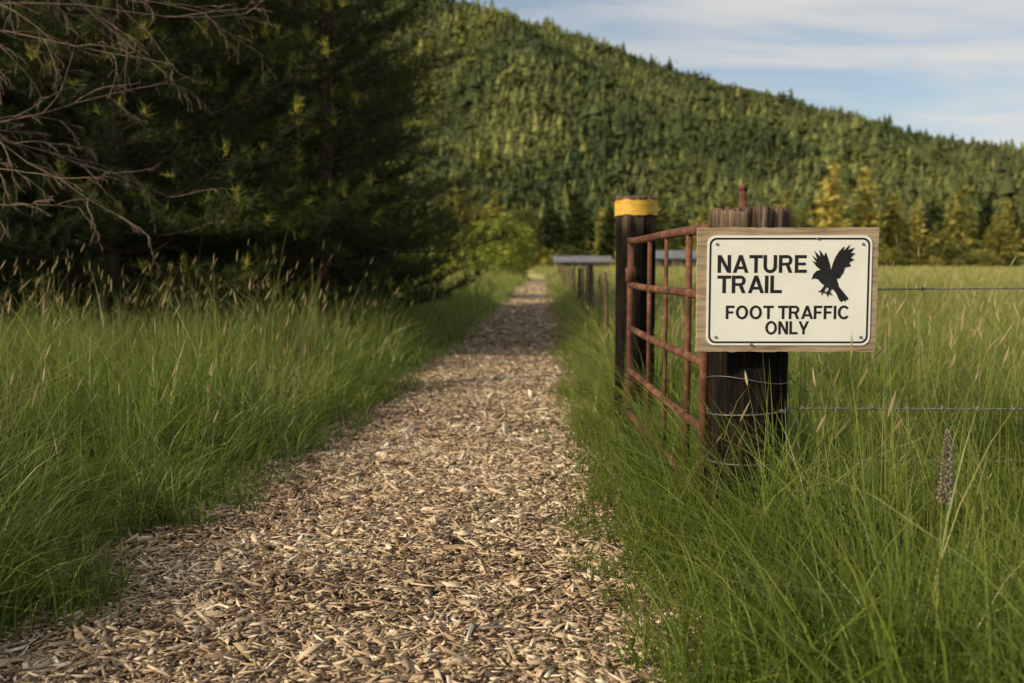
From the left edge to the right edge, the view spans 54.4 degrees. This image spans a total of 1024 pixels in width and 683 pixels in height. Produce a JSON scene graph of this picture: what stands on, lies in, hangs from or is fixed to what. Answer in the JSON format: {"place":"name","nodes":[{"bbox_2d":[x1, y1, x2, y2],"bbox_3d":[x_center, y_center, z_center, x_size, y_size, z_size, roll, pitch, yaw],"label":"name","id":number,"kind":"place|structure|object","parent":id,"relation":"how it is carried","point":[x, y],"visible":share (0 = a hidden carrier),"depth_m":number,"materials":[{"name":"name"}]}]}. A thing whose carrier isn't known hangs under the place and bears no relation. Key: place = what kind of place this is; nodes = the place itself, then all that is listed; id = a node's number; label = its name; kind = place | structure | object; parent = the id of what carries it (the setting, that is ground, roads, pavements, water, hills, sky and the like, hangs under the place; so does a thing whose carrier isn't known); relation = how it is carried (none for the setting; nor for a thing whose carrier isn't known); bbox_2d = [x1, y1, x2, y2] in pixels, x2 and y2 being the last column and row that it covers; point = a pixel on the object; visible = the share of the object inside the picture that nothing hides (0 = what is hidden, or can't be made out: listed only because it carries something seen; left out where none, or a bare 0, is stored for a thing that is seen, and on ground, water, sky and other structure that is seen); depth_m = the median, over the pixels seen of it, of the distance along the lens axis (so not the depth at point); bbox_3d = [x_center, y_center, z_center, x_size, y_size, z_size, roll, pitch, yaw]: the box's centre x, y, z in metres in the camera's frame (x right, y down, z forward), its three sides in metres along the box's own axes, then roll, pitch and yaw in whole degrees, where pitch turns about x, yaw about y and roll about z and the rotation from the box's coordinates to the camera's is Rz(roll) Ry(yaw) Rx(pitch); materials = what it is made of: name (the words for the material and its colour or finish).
{"place":"outdoors","nodes":[
{"label":"outdoors","id":0,"kind":"place"},
{"bbox_2d":[0,280,796,682],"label":"path","id":1,"kind":"structure","parent":0,"point":[542,282],"depth_m":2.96,"materials":[{"name":"brown wood"}]},
{"bbox_2d":[0,0,995,258],"bbox_3d":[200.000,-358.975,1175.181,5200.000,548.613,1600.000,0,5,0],"label":"mountain","id":2,"kind":"structure","parent":0,"point":[516,50],"depth_m":1025.96,"materials":[{"name":"green plant"}]},
{"bbox_2d":[360,0,1023,242],"bbox_3d":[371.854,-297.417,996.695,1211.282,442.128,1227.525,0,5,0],"label":"mountain forest","id":3,"kind":"object","parent":2,"relation":"on","point":[604,88],"visible":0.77,"depth_m":740.35,"materials":[{"name":"green plant"}]},
{"bbox_2d":[0,216,1023,682],"bbox_3d":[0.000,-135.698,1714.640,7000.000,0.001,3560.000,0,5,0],"label":"ground","id":4,"kind":"structure","parent":0,"point":[534,275],"depth_m":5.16,"materials":[{"name":"green plant"}]},
{"bbox_2d":[0,137,81,327],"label":"pine tree","id":5,"kind":"object","parent":4,"relation":"on","point":[17,287],"visible":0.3,"depth_m":10.01,"materials":[{"name":"green plant"}]},
{"bbox_2d":[1,90,92,280],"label":"pine tree","id":6,"kind":"object","parent":4,"relation":"on","point":[46,163],"visible":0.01,"depth_m":16.61,"materials":[{"name":"green plant"}]},
{"bbox_2d":[0,0,193,328],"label":"pine tree","id":7,"kind":"object","parent":4,"relation":"on","point":[71,173],"visible":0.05,"depth_m":11.93,"materials":[{"name":"green plant"}]},
{"bbox_2d":[0,0,278,278],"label":"bare branched tree","id":8,"kind":"object","parent":4,"relation":"on","point":[76,102],"visible":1,"depth_m":6.63,"materials":[{"name":"brown wood"}]},
{"bbox_2d":[3,0,293,298],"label":"pine tree","id":9,"kind":"object","parent":4,"relation":"on","point":[144,126],"visible":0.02,"depth_m":16.41,"materials":[{"name":"green plant"}]},
{"bbox_2d":[0,0,391,341],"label":"pine tree","id":10,"kind":"object","parent":4,"relation":"on","point":[183,227],"visible":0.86,"depth_m":10.06,"materials":[{"name":"green plant"}]},
{"bbox_2d":[141,3,335,289],"bbox_3d":[-7.164,-5.356,25.676,5.996,8.907,6.086,5,6,45],"label":"pine tree","id":11,"kind":"object","parent":4,"relation":"on","point":[217,81],"depth_m":25.03,"materials":[{"name":"green plant"}]},
{"bbox_2d":[188,0,424,272],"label":"pine tree","id":12,"kind":"object","parent":4,"relation":"on","point":[406,256],"depth_m":20.08,"materials":[{"name":"green plant"}]},
{"bbox_2d":[120,0,495,312],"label":"pine tree","id":13,"kind":"object","parent":4,"relation":"on","point":[414,216],"visible":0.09,"depth_m":15.82,"materials":[{"name":"green plant"}]},
{"bbox_2d":[99,0,520,329],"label":"pine tree","id":14,"kind":"object","parent":4,"relation":"on","point":[322,140],"visible":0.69,"depth_m":12.19,"materials":[{"name":"green plant"}]},
{"bbox_2d":[392,221,453,272],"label":"bush","id":15,"kind":"object","parent":4,"relation":"on","point":[422,248],"visible":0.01,"depth_m":64.53,"materials":[{"name":"green plant"}]},
{"bbox_2d":[426,228,488,273],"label":"bush","id":16,"kind":"object","parent":4,"relation":"on","point":[454,262],"visible":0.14,"depth_m":60.81,"materials":[{"name":"green plant"}]},
{"bbox_2d":[459,213,540,277],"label":"bush","id":17,"kind":"object","parent":4,"relation":"on","point":[523,258],"visible":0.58,"depth_m":56.78,"materials":[{"name":"green plant"}]},
{"bbox_2d":[0,215,1023,604],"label":"grass seed heads","id":18,"kind":"object","parent":4,"relation":"on","point":[962,319],"depth_m":5.82,"materials":[{"name":"plant"}]},
{"bbox_2d":[552,256,612,267],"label":"farm shed","id":19,"kind":"structure","parent":4,"relation":"on","point":[597,261],"depth_m":146.97,"materials":[{"name":"metal"}]},
{"bbox_2d":[562,263,590,267],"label":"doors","id":20,"kind":"structure","parent":19,"relation":"in","point":[567,264],"depth_m":146.50,"materials":[{"name":"black wood"}]},
{"bbox_2d":[557,261,615,348],"bbox_3d":[1.827,-2.169,33.650,0.116,1.076,55.868,0,5,2],"label":"field fence","id":21,"kind":"object","parent":4,"relation":"on","point":[590,276],"visible":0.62,"depth_m":13.87,"materials":[{"name":"galvanised wire"},{"name":"wood"}]},
{"bbox_2d":[614,195,657,442],"bbox_3d":[0.712,-0.124,5.758,0.247,1.431,0.247,0,5,0],"label":"wooden post","id":22,"kind":"object","parent":4,"relation":"on","point":[635,215],"visible":0.63,"depth_m":5.66,"materials":[{"name":"brown wood"}]},
{"bbox_2d":[624,224,710,497],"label":"metal gate","id":23,"kind":"structure","parent":22,"relation":"attached to","point":[688,292],"depth_m":4.39,"materials":[{"name":"metal"}]},
{"bbox_2d":[655,250,696,267],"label":"farm shed","id":24,"kind":"structure","parent":4,"relation":"on","point":[678,257],"depth_m":142.09,"materials":[{"name":"metal"}]},
{"bbox_2d":[662,260,685,267],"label":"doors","id":25,"kind":"structure","parent":24,"relation":"in","point":[669,261],"depth_m":142.03,"materials":[{"name":"black wood"}]},
{"bbox_2d":[351,242,1023,267],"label":"hedgerow trees","id":26,"kind":"object","parent":4,"relation":"on","point":[889,255],"visible":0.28,"depth_m":163.51,"materials":[{"name":"green plant"}]},
{"bbox_2d":[385,190,1023,266],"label":"conifer tree line","id":27,"kind":"object","parent":4,"relation":"on","point":[605,245],"visible":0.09,"depth_m":197.54,"materials":[{"name":"green plant"}]},
{"bbox_2d":[387,193,1023,266],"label":"dark conifer belt","id":28,"kind":"object","parent":4,"relation":"on","point":[549,227],"visible":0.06,"depth_m":245.42,"materials":[{"name":"green plant"}]},
{"bbox_2d":[440,161,1023,266],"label":"tall conifers","id":29,"kind":"object","parent":4,"relation":"on","point":[956,224],"visible":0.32,"depth_m":185.14,"materials":[{"name":"green plant"}]},
{"bbox_2d":[706,206,790,558],"bbox_3d":[0.815,0.159,3.444,0.270,1.236,0.259,0,5,0],"label":"wooden post","id":30,"kind":"object","parent":4,"relation":"on","point":[722,393],"visible":0.42,"depth_m":3.34,"materials":[{"name":"brown wood"}]},
{"bbox_2d":[739,184,747,207],"bbox_3d":[0.825,0.101,3.605,0.031,1.325,0.031,-5,6,-45],"label":"steel rod","id":31,"kind":"object","parent":30,"relation":"on","point":[743,188],"visible":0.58,"depth_m":3.54,"materials":[{"name":"brown metal"}]},
{"bbox_2d":[695,227,878,351],"bbox_3d":[0.896,-0.169,3.247,0.589,0.409,0.024,0,5,1],"label":"nature trail sign","id":32,"kind":"object","parent":30,"relation":"attached to","point":[789,289],"visible":1,"depth_m":3.24,"materials":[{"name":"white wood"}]},
{"bbox_2d":[706,286,1023,466],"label":"barbed wire fence","id":33,"kind":"object","parent":30,"relation":"attached to","point":[872,408],"visible":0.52,"depth_m":3.39,"materials":[{"name":"grey metal"}]},
{"bbox_2d":[936,429,955,616],"bbox_3d":[1.151,0.535,2.650,0.048,0.612,0.047,0,5,0],"label":"lupine flower","id":34,"kind":"object","parent":4,"relation":"on","point":[949,462],"visible":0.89,"depth_m":2.63,"materials":[{"name":"purple plant"}]},
{"bbox_2d":[450,0,1023,148],"label":"sky","id":35,"kind":"structure","parent":0,"point":[944,67],"materials":[{"name":"blue"}]}
]}

